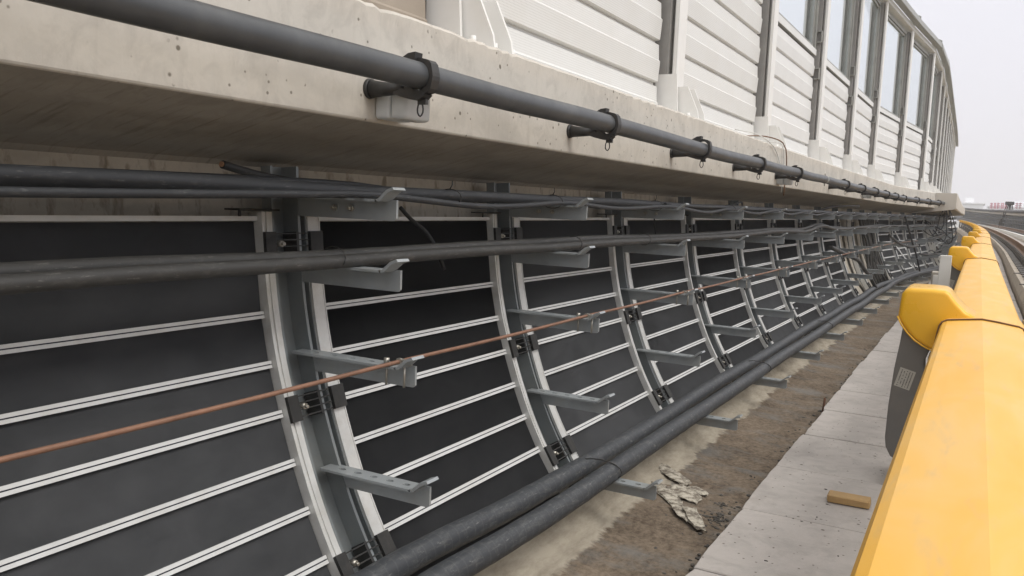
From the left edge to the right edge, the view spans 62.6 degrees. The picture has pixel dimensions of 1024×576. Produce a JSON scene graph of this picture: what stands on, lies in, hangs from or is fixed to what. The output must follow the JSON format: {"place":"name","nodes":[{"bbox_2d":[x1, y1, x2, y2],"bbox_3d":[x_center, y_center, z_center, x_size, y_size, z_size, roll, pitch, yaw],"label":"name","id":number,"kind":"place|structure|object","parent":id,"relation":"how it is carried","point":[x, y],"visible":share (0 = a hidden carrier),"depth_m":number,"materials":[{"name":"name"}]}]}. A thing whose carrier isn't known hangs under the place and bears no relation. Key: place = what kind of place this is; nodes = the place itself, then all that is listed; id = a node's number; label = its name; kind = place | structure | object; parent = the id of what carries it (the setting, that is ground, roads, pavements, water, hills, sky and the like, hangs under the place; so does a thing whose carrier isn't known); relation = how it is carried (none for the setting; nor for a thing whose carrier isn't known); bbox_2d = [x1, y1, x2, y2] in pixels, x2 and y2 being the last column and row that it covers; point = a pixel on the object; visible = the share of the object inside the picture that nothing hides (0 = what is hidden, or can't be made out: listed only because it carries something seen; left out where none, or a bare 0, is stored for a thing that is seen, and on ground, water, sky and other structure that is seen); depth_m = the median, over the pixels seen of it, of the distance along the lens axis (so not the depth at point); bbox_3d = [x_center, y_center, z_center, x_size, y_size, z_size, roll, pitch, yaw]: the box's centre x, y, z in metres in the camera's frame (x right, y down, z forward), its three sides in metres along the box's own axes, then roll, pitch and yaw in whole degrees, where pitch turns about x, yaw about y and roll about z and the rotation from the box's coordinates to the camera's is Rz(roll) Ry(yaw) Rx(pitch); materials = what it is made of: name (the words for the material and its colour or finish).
{"place":"outdoors","nodes":[
{"label":"outdoors","id":0,"kind":"place"},
{"bbox_2d":[474,232,962,575],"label":"gutter floor","id":1,"kind":"structure","parent":0,"point":[606,533],"depth_m":3.23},
{"bbox_2d":[224,166,438,575],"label":"cable bracket rib","id":2,"kind":"object","parent":1,"relation":"on","point":[338,484],"visible":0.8,"depth_m":1.92,"materials":[{"name":"metal"}]},
{"bbox_2d":[60,166,380,185],"bbox_3d":[5.597,-1.034,11.986,0.354,0.040,27.483,6,7,30],"label":"power cable","id":3,"kind":"object","parent":2,"relation":"on","point":[310,180],"visible":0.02,"depth_m":1.73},
{"bbox_2d":[219,160,285,176],"bbox_3d":[-0.409,-0.241,1.882,0.024,0.055,0.579,6,7,34],"label":"cut cable","id":4,"kind":"object","parent":2,"relation":"on","point":[233,167],"visible":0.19,"depth_m":1.68,"materials":[{"name":"rubber"}]},
{"bbox_2d":[384,357,412,387],"bbox_3d":[-0.248,0.183,1.831,0.061,0.060,0.030,6,7,29],"label":"rod clip","id":5,"kind":"object","parent":2,"relation":"attached to","point":[387,359],"visible":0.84,"depth_m":1.83,"materials":[{"name":"metal"}]},
{"bbox_2d":[0,241,910,463],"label":"copper rod","id":6,"kind":"object","parent":5,"relation":"attached to","point":[54,447],"visible":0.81,"depth_m":1.50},
{"bbox_2d":[0,164,941,217],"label":"power cable","id":7,"kind":"object","parent":2,"relation":"on","point":[17,175],"visible":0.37,"depth_m":1.49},
{"bbox_2d":[0,223,948,294],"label":"heavy cable","id":8,"kind":"object","parent":2,"relation":"on","point":[21,283],"visible":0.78,"depth_m":1.65,"materials":[{"name":"rubber"}]},
{"bbox_2d":[471,182,662,499],"bbox_3d":[0.178,0.185,2.691,0.644,1.027,0.256,6,7,29],"label":"cable bracket rib","id":9,"kind":"object","parent":1,"relation":"on","point":[539,401],"visible":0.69,"depth_m":2.77,"materials":[{"name":"metal"}]},
{"bbox_2d":[0,186,943,218],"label":"power cable","id":10,"kind":"object","parent":9,"relation":"attached to","point":[32,192],"visible":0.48,"depth_m":1.59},
{"bbox_2d":[651,481,682,507],"bbox_3d":[0.562,0.743,3.024,0.060,0.011,0.266,-2,9,-13],"label":"plaster flake","id":11,"kind":"object","parent":1,"relation":"on","point":[667,494],"visible":0.77,"depth_m":3.02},
{"bbox_2d":[597,191,742,430],"bbox_3d":[0.667,0.114,3.563,0.644,1.027,0.256,6,7,29],"label":"cable bracket rib","id":12,"kind":"object","parent":1,"relation":"on","point":[644,357],"visible":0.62,"depth_m":3.63,"materials":[{"name":"metal"}]},
{"bbox_2d":[658,463,691,485],"bbox_3d":[0.615,0.714,3.236,0.069,0.010,0.222,0,13,-23],"label":"plaster flake","id":13,"kind":"object","parent":1,"relation":"on","point":[669,472],"visible":0.94,"depth_m":3.22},
{"bbox_2d":[670,504,687,520],"bbox_3d":[0.572,0.762,2.857,0.040,0.008,0.148,1,8,-9],"label":"plaster flake","id":14,"kind":"object","parent":1,"relation":"on","point":[678,510],"visible":1,"depth_m":2.86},
{"bbox_2d":[667,484,702,503],"bbox_3d":[0.630,0.743,3.042,0.090,0.009,0.165,-3,11,-23],"label":"plaster flake","id":15,"kind":"object","parent":1,"relation":"on","point":[686,493],"visible":1,"depth_m":3.04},
{"bbox_2d":[683,506,705,531],"bbox_3d":[0.609,0.766,2.802,0.056,0.016,0.186,-2,9,-5],"label":"plaster flake","id":16,"kind":"object","parent":1,"relation":"on","point":[694,517],"visible":1,"depth_m":2.79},
{"bbox_2d":[688,486,708,496],"bbox_3d":[0.684,0.743,3.085,0.042,0.012,0.100,-8,13,-30],"label":"plaster flake","id":17,"kind":"object","parent":1,"relation":"on","point":[700,491],"visible":0.97,"depth_m":3.07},
{"bbox_2d":[678,197,790,388],"bbox_3d":[1.157,0.043,4.434,0.644,1.027,0.256,6,7,29],"label":"cable bracket rib","id":18,"kind":"object","parent":1,"relation":"on","point":[710,330],"visible":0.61,"depth_m":4.50,"materials":[{"name":"metal"}]},
{"bbox_2d":[654,337,881,573],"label":"dirt clods","id":19,"kind":"object","parent":1,"relation":"on","point":[718,517],"visible":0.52,"depth_m":2.87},
{"bbox_2d":[728,200,823,360],"bbox_3d":[1.650,-0.028,5.304,0.644,1.027,0.256,6,7,29],"label":"cable bracket rib","id":20,"kind":"object","parent":1,"relation":"on","point":[754,312],"visible":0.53,"depth_m":5.36,"materials":[{"name":"metal"}]},
{"bbox_2d":[764,203,847,340],"bbox_3d":[2.143,-0.099,6.173,0.644,1.027,0.256,6,7,29],"label":"cable bracket rib","id":21,"kind":"object","parent":1,"relation":"on","point":[787,301],"visible":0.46,"depth_m":6.22,"materials":[{"name":"metal"}]},
{"bbox_2d":[663,203,886,215],"bbox_3d":[2.758,-0.651,7.276,0.043,0.026,8.501,6,7,29],"label":"power cable","id":22,"kind":"object","parent":21,"relation":"on","point":[721,207],"visible":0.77,"depth_m":4.80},
{"bbox_2d":[814,207,879,313],"bbox_3d":[3.136,-0.240,7.909,0.644,1.027,0.256,6,7,29],"label":"cable bracket rib","id":23,"kind":"object","parent":1,"relation":"on","point":[832,282],"visible":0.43,"depth_m":7.95,"materials":[{"name":"metal"}]},
{"bbox_2d":[828,245,876,287],"bbox_3d":[3.444,-0.190,8.452,0.066,0.538,2.318,6,7,33],"label":"loose pipe","id":24,"kind":"object","parent":23,"relation":"attached to","point":[856,259],"visible":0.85,"depth_m":8.45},
{"label":"walkway slab","id":25,"kind":"object","parent":1,"relation":"on","visible":0},
{"bbox_2d":[958,236,979,276],"bbox_3d":[6.703,-0.385,12.187,0.417,0.718,0.300,6,7,29],"label":"rail bracket","id":26,"kind":"object","parent":25,"relation":"on","point":[968,241],"visible":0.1,"depth_m":12.12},
{"bbox_3d":[7.987,-0.186,14.625,1.063,0.070,0.539,6,7,29],"label":"walkway slab","id":27,"kind":"object","parent":1,"relation":"on","visible":0},
{"bbox_2d":[921,214,947,265],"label":"cable bracket rib","id":28,"kind":"object","parent":27,"relation":"on","point":[928,249],"visible":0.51,"depth_m":14.68,"materials":[{"name":"metal"}]},
{"bbox_3d":[8.252,-0.229,15.100,1.067,0.070,0.539,6,7,29],"label":"walkway slab","id":29,"kind":"object","parent":1,"relation":"on","visible":0},
{"bbox_2d":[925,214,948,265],"bbox_3d":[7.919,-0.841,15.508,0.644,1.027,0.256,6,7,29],"label":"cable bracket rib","id":30,"kind":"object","parent":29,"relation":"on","point":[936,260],"visible":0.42,"depth_m":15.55,"materials":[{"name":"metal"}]},
{"bbox_2d":[779,0,1023,221],"label":"sky","id":31,"kind":"structure","parent":0,"point":[983,40],"materials":[{"name":"white"}]},
{"bbox_2d":[931,271,938,284],"bbox_3d":[4.339,0.053,8.485,0.220,0.430,0.206,5,7,29],"label":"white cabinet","id":32,"kind":"object","parent":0,"point":[934,277],"visible":0.18,"depth_m":8.42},
{"bbox_2d":[962,198,985,208],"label":"building","id":33,"kind":"structure","parent":0,"point":[968,203],"depth_m":210.03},
{"bbox_2d":[949,226,1023,319],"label":"trackbed","id":34,"kind":"structure","parent":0,"point":[1014,280],"depth_m":14.10,"materials":[{"name":"concrete"}]},
{"bbox_2d":[0,0,935,420],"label":"viaduct wall","id":35,"kind":"structure","parent":34,"relation":"on","point":[80,90],"depth_m":1.79,"materials":[{"name":"concrete"}]},
{"bbox_2d":[0,215,330,575],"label":"wall panel","id":36,"kind":"structure","parent":35,"relation":"attached to","point":[216,493],"depth_m":1.56,"materials":[{"name":"metal"}]},
{"bbox_2d":[363,52,439,116],"bbox_3d":[-0.228,-0.418,1.738,0.167,0.128,0.042,6,7,29],"label":"pipe clamp","id":37,"kind":"object","parent":35,"relation":"attached to","point":[372,88],"visible":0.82,"depth_m":1.72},
{"bbox_2d":[27,0,944,204],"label":"conduit pipe","id":38,"kind":"object","parent":37,"relation":"attached to","point":[201,21],"visible":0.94,"depth_m":1.51,"materials":[{"name":"metal"}]},
{"bbox_2d":[376,95,429,122],"bbox_3d":[-0.235,-0.396,1.816,0.085,0.072,0.092,6,7,29],"label":"junction box","id":39,"kind":"object","parent":35,"relation":"attached to","point":[395,108],"visible":0.53,"depth_m":1.78,"materials":[{"name":"plastic"}]},
{"bbox_2d":[399,206,445,269],"bbox_3d":[-0.243,-0.133,2.285,0.017,0.176,0.181,7,8,39],"label":"hanging cable","id":40,"kind":"object","parent":35,"relation":"hanging from","point":[414,222],"visible":0.8,"depth_m":2.27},
{"bbox_2d":[314,216,559,575],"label":"wall panel","id":41,"kind":"structure","parent":35,"relation":"attached to","point":[454,422],"depth_m":2.34,"materials":[{"name":"metal"}]},
{"bbox_2d":[515,217,655,456],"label":"wall panel","id":42,"kind":"structure","parent":35,"relation":"attached to","point":[600,364],"depth_m":3.22,"materials":[{"name":"metal"}]},
{"bbox_2d":[567,108,620,150],"bbox_3d":[0.253,-0.488,2.600,0.167,0.128,0.043,6,7,29],"label":"pipe clamp","id":43,"kind":"object","parent":35,"relation":"attached to","point":[574,131],"visible":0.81,"depth_m":2.58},
{"bbox_2d":[628,218,726,402],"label":"wall panel","id":44,"kind":"structure","parent":35,"relation":"attached to","point":[671,327],"depth_m":4.09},
{"bbox_2d":[670,136,711,167],"bbox_3d":[0.736,-0.559,3.462,0.167,0.128,0.042,6,7,29],"label":"pipe clamp","id":45,"kind":"object","parent":35,"relation":"attached to","point":[674,153],"visible":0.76,"depth_m":3.44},
{"bbox_2d":[695,218,764,365],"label":"wall panel","id":46,"kind":"structure","parent":35,"relation":"attached to","point":[726,306],"depth_m":4.97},
{"bbox_2d":[732,154,766,178],"bbox_3d":[1.220,-0.622,4.323,0.167,0.128,0.042,6,7,29],"label":"pipe clamp","id":47,"kind":"object","parent":35,"relation":"attached to","point":[735,167],"visible":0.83,"depth_m":4.30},
{"bbox_2d":[747,135,786,195],"bbox_3d":[1.569,-0.763,5.241,0.524,0.359,0.037,-3,8,-39],"label":"draped wire","id":48,"kind":"object","parent":35,"relation":"hanging from","point":[784,147],"visible":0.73,"depth_m":5.32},
{"bbox_2d":[741,218,800,342],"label":"wall panel","id":49,"kind":"structure","parent":35,"relation":"attached to","point":[765,291],"depth_m":5.86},
{"bbox_2d":[776,176,792,184],"bbox_3d":[1.711,-0.683,5.276,0.085,0.072,0.092,6,7,29],"label":"junction box","id":50,"kind":"object","parent":35,"relation":"attached to","point":[784,182],"visible":0.56,"depth_m":5.24,"materials":[{"name":"plastic"}]},
{"bbox_2d":[775,165,803,185],"bbox_3d":[1.707,-0.692,5.182,0.167,0.128,0.042,6,7,29],"label":"pipe clamp","id":51,"kind":"object","parent":35,"relation":"attached to","point":[779,176],"visible":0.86,"depth_m":5.17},
{"bbox_2d":[775,219,819,330],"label":"wall panel","id":52,"kind":"structure","parent":35,"relation":"attached to","point":[795,283],"depth_m":6.76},
{"bbox_2d":[801,219,838,312],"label":"wall panel","id":53,"kind":"structure","parent":35,"relation":"attached to","point":[818,276],"depth_m":7.63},
{"bbox_2d":[792,205,865,325],"bbox_3d":[2.639,-0.170,7.042,0.644,1.027,0.256,6,7,29],"label":"cable bracket rib","id":54,"kind":"object","parent":35,"relation":"attached to","point":[812,291],"visible":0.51,"depth_m":7.09,"materials":[{"name":"metal"}]},
{"bbox_2d":[822,219,854,302],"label":"wall panel","id":55,"kind":"structure","parent":35,"relation":"attached to","point":[836,271],"depth_m":8.49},
{"bbox_2d":[819,205,859,209],"bbox_3d":[3.217,-0.777,8.238,0.040,0.098,1.609,6,7,34],"label":"loose pipe","id":56,"kind":"object","parent":35,"relation":"attached to","point":[830,207],"visible":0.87,"depth_m":8.10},
{"bbox_2d":[828,179,850,191],"bbox_3d":[2.684,-0.832,6.899,0.167,0.128,0.042,6,7,29],"label":"pipe clamp","id":57,"kind":"object","parent":35,"relation":"attached to","point":[836,187],"visible":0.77,"depth_m":6.88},
{"bbox_2d":[832,208,890,304],"bbox_3d":[3.635,-0.310,8.775,0.644,1.027,0.256,6,7,30],"label":"cable bracket rib","id":58,"kind":"object","parent":35,"relation":"attached to","point":[849,276],"visible":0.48,"depth_m":8.82,"materials":[{"name":"metal"}]},
{"bbox_2d":[862,220,872,268],"bbox_3d":[4.259,-0.452,10.100,0.344,0.879,0.090,0,6,-22],"label":"riser cable","id":59,"kind":"object","parent":35,"relation":"hanging from","point":[869,244],"visible":0.38,"depth_m":10.12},
{"bbox_2d":[864,220,879,282],"bbox_3d":[4.354,-0.463,10.243,0.425,0.880,0.076,-1,7,-29],"label":"riser cable","id":60,"kind":"object","parent":35,"relation":"hanging from","point":[875,275],"visible":0.35,"depth_m":10.30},
{"bbox_2d":[846,209,900,296],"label":"cable bracket rib","id":61,"kind":"object","parent":35,"relation":"attached to","point":[865,284],"visible":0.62,"depth_m":9.69,"materials":[{"name":"metal"}]},
{"bbox_2d":[858,219,870,273],"bbox_3d":[4.144,-0.434,9.891,0.336,0.876,0.098,0,6,-17],"label":"riser cable","id":62,"kind":"object","parent":61,"relation":"hanging from","point":[866,242],"visible":0.39,"depth_m":9.92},
{"bbox_2d":[859,210,908,289],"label":"cable bracket rib","id":63,"kind":"object","parent":35,"relation":"attached to","point":[888,247],"visible":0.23,"depth_m":10.53,"materials":[{"name":"metal"}]},
{"bbox_2d":[878,219,906,284],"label":"wall panel","id":64,"kind":"structure","parent":35,"relation":"attached to","point":[888,254],"depth_m":12.02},
{"bbox_2d":[872,211,915,285],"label":"cable bracket rib","id":65,"kind":"object","parent":35,"relation":"attached to","point":[889,274],"visible":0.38,"depth_m":11.50,"materials":[{"name":"metal"}]},
{"bbox_2d":[888,234,918,247],"bbox_3d":[5.408,-0.648,11.559,0.064,0.204,1.724,7,7,37],"label":"loose pipe","id":66,"kind":"object","parent":65,"relation":"attached to","point":[896,241],"visible":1,"depth_m":11.35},
{"bbox_2d":[892,220,918,280],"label":"wall panel","id":67,"kind":"structure","parent":35,"relation":"attached to","point":[903,254],"depth_m":12.85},
{"bbox_2d":[887,212,928,280],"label":"cable bracket rib","id":68,"kind":"object","parent":35,"relation":"attached to","point":[897,258],"visible":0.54,"depth_m":12.32,"materials":[{"name":"metal"}]},
{"bbox_2d":[0,223,942,273],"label":"heavy cable","id":69,"kind":"object","parent":68,"relation":"on","point":[42,266],"visible":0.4,"depth_m":1.63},
{"bbox_2d":[904,215,920,270],"bbox_3d":[5.705,-0.617,11.975,0.031,0.819,1.131,7,8,38],"label":"loose pipe","id":70,"kind":"object","parent":68,"relation":"attached to","point":[905,217],"visible":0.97,"depth_m":11.89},
{"bbox_2d":[900,212,930,276],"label":"cable bracket rib","id":71,"kind":"object","parent":35,"relation":"attached to","point":[915,268],"visible":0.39,"depth_m":13.15,"materials":[{"name":"metal"}]},
{"bbox_2d":[905,220,925,276],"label":"wall panel","id":72,"kind":"structure","parent":35,"relation":"attached to","point":[921,264],"depth_m":13.69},
{"bbox_2d":[912,213,938,273],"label":"cable bracket rib","id":73,"kind":"object","parent":35,"relation":"attached to","point":[926,265],"visible":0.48,"depth_m":13.97,"materials":[{"name":"metal"}]},
{"bbox_2d":[417,244,957,575],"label":"armoured cable","id":74,"kind":"object","parent":73,"relation":"on","point":[481,555],"visible":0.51,"depth_m":2.57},
{"bbox_2d":[686,569,721,575],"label":"walkway slab","id":75,"kind":"structure","parent":34,"relation":"on","point":[695,572],"depth_m":2.26,"materials":[{"name":"concrete"}]},
{"bbox_2d":[694,509,864,575],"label":"walkway slab","id":76,"kind":"structure","parent":34,"relation":"on","point":[791,547],"depth_m":2.44,"materials":[{"name":"concrete"}]},
{"bbox_2d":[742,466,882,533],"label":"walkway slab","id":77,"kind":"structure","parent":34,"relation":"on","point":[791,493],"depth_m":2.88,"materials":[{"name":"concrete"}]},
{"bbox_2d":[827,490,870,508],"bbox_3d":[1.141,0.715,2.848,0.136,0.025,0.062,5,7,27],"label":"wood block","id":78,"kind":"object","parent":77,"relation":"on","point":[849,499],"depth_m":2.83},
{"bbox_2d":[776,434,891,484],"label":"walkway slab","id":79,"kind":"structure","parent":34,"relation":"on","point":[848,460],"depth_m":3.37,"materials":[{"name":"concrete"}]},
{"bbox_2d":[885,283,975,457],"bbox_3d":[1.605,0.362,3.060,0.417,0.718,0.300,6,7,29],"label":"rail bracket","id":80,"kind":"object","parent":79,"relation":"on","point":[925,310],"visible":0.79,"depth_m":3.05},
{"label":"third rail","id":81,"kind":"object","parent":80,"relation":"on","visible":0},
{"bbox_2d":[850,320,1023,575],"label":"rail cover","id":82,"kind":"object","parent":81,"relation":"on","point":[950,501],"visible":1,"depth_m":1.18,"materials":[{"name":"plastic"}]},
{"bbox_2d":[934,258,1023,341],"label":"rail cover","id":83,"kind":"object","parent":81,"relation":"on","point":[981,289],"visible":0.88,"depth_m":4.02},
{"bbox_2d":[963,243,998,264],"bbox_3d":[5.439,-0.392,9.754,0.315,0.132,5.266,5,7,29],"label":"rail cover","id":84,"kind":"object","parent":81,"relation":"on","point":[983,251],"visible":0.75,"depth_m":9.19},
{"bbox_2d":[971,237,992,246],"bbox_3d":[7.998,-0.764,14.311,0.296,0.132,5.268,6,7,29],"label":"rail cover","id":85,"kind":"object","parent":81,"relation":"on","point":[984,240],"visible":0.71,"depth_m":13.88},
{"bbox_2d":[805,410,886,447],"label":"walkway slab","id":86,"kind":"structure","parent":34,"relation":"on","point":[855,428],"depth_m":3.85,"materials":[{"name":"concrete"}]},
{"bbox_2d":[824,390,888,418],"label":"walkway slab","id":87,"kind":"structure","parent":34,"relation":"on","point":[863,404],"depth_m":4.33,"materials":[{"name":"concrete"}]},
{"bbox_2d":[840,374,891,396],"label":"walkway slab","id":88,"kind":"structure","parent":34,"relation":"on","point":[872,385],"depth_m":4.82,"materials":[{"name":"concrete"}]},
{"bbox_2d":[852,361,894,378],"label":"walkway slab","id":89,"kind":"structure","parent":34,"relation":"on","point":[875,369],"depth_m":5.31,"materials":[{"name":"concrete"}]},
{"bbox_2d":[880,333,900,341],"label":"walkway slab","id":90,"kind":"structure","parent":34,"relation":"on","point":[892,337],"depth_m":6.77,"materials":[{"name":"concrete"}]},
{"bbox_2d":[887,326,902,333],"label":"walkway slab","id":91,"kind":"structure","parent":34,"relation":"on","point":[896,329],"depth_m":7.22,"materials":[{"name":"concrete"}]},
{"bbox_2d":[864,350,927,364],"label":"walkway slab","id":92,"kind":"structure","parent":34,"relation":"on","point":[882,357],"depth_m":5.80,"materials":[{"name":"concrete"}]},
{"bbox_2d":[873,340,929,356],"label":"walkway slab","id":93,"kind":"structure","parent":34,"relation":"on","point":[887,346],"depth_m":6.25,"materials":[{"name":"concrete"}]},
{"bbox_2d":[911,193,964,241],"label":"viaduct wall","id":94,"kind":"structure","parent":34,"relation":"on","point":[953,204],"depth_m":14.03,"materials":[{"name":"concrete"}]},
{"bbox_2d":[362,0,957,192],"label":"noise barrier","id":95,"kind":"object","parent":94,"relation":"on","point":[764,67],"visible":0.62,"depth_m":5.81,"materials":[{"name":"white metal"}]},
{"bbox_2d":[778,0,818,55],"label":"window frame","id":96,"kind":"structure","parent":95,"relation":"in","point":[809,45],"depth_m":7.26,"materials":[{"name":"white metal"}]},
{"bbox_2d":[826,0,855,85],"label":"window frame","id":97,"kind":"structure","parent":95,"relation":"in","point":[844,77],"depth_m":9.07,"materials":[{"name":"white metal"}]},
{"bbox_2d":[858,0,880,106],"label":"window frame","id":98,"kind":"structure","parent":95,"relation":"in","point":[868,99],"depth_m":10.75,"materials":[{"name":"white metal"}]},
{"bbox_2d":[880,11,906,121],"bbox_3d":[5.264,-3.065,11.724,0.067,1.316,1.800,6,7,34],"label":"window frame","id":99,"kind":"structure","parent":95,"relation":"in","point":[896,117],"depth_m":12.37,"materials":[{"name":"white metal"}]},
{"bbox_2d":[906,39,928,133],"bbox_3d":[6.385,-3.190,13.353,0.067,1.316,1.803,6,7,34],"label":"window frame","id":100,"kind":"structure","parent":95,"relation":"in","point":[917,46],"depth_m":14.00,"materials":[{"name":"white metal"}]},
{"bbox_2d":[928,66,937,142],"bbox_3d":[7.453,-3.320,15.010,0.067,1.316,1.793,6,7,30],"label":"window frame","id":101,"kind":"structure","parent":95,"relation":"in","point":[930,140],"depth_m":15.71,"materials":[{"name":"white metal"}]},
{"bbox_2d":[917,220,934,266],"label":"wall panel","id":102,"kind":"structure","parent":94,"relation":"attached to","point":[929,262],"depth_m":14.46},
{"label":"cable bracket rib","id":103,"kind":"object","parent":94,"relation":"attached to","visible":0},
{"bbox_2d":[350,244,955,575],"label":"armoured cable","id":104,"kind":"object","parent":103,"relation":"on","point":[411,558],"visible":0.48,"depth_m":2.46,"materials":[{"name":"rubber"}]},
{"bbox_2d":[954,210,1023,229],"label":"viaduct wall","id":105,"kind":"structure","parent":34,"relation":"on","point":[1019,215],"depth_m":74.01,"materials":[{"name":"concrete"}]},
{"bbox_2d":[965,208,1023,212],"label":"conduit pipe","id":106,"kind":"object","parent":105,"relation":"attached to","point":[1007,211],"visible":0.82,"depth_m":67.11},
{"bbox_2d":[998,201,1014,227],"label":"cable pole","id":107,"kind":"object","parent":105,"relation":"attached to","point":[1009,204],"visible":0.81,"depth_m":63.62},
{"bbox_2d":[976,224,1023,255],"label":"running rail","id":108,"kind":"object","parent":34,"relation":"on","point":[1017,245],"visible":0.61,"depth_m":25.52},
{"bbox_2d":[977,224,1023,239],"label":"white duct","id":109,"kind":"object","parent":34,"relation":"on","point":[1020,236],"visible":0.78,"depth_m":46.34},
{"bbox_2d":[987,224,1023,232],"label":"running rail","id":110,"kind":"object","parent":34,"relation":"on","point":[1009,228],"visible":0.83,"depth_m":55.41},
{"bbox_3d":[3.999,0.397,7.511,1.059,0.070,0.539,6,7,29],"label":"walkway slab","id":111,"kind":"object","parent":34,"relation":"on","visible":0},
{"bbox_2d":[948,246,978,289],"bbox_3d":[4.149,-0.012,7.626,0.417,0.718,0.300,6,7,29],"label":"rail bracket","id":112,"kind":"object","parent":111,"relation":"on","point":[959,254],"visible":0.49,"depth_m":7.58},
{"bbox_2d":[937,255,951,286],"bbox_3d":[3.885,-0.146,7.555,0.096,0.295,0.040,5,7,29],"label":"white box","id":113,"kind":"object","parent":112,"relation":"attached to","point":[944,273],"visible":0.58,"depth_m":7.54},
{"bbox_3d":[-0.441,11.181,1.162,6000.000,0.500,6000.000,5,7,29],"label":"ground","id":114,"kind":"structure","parent":0,"visible":0},
{"bbox_2d":[987,203,1023,209],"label":"building","id":115,"kind":"structure","parent":114,"relation":"on","point":[997,207],"depth_m":215.03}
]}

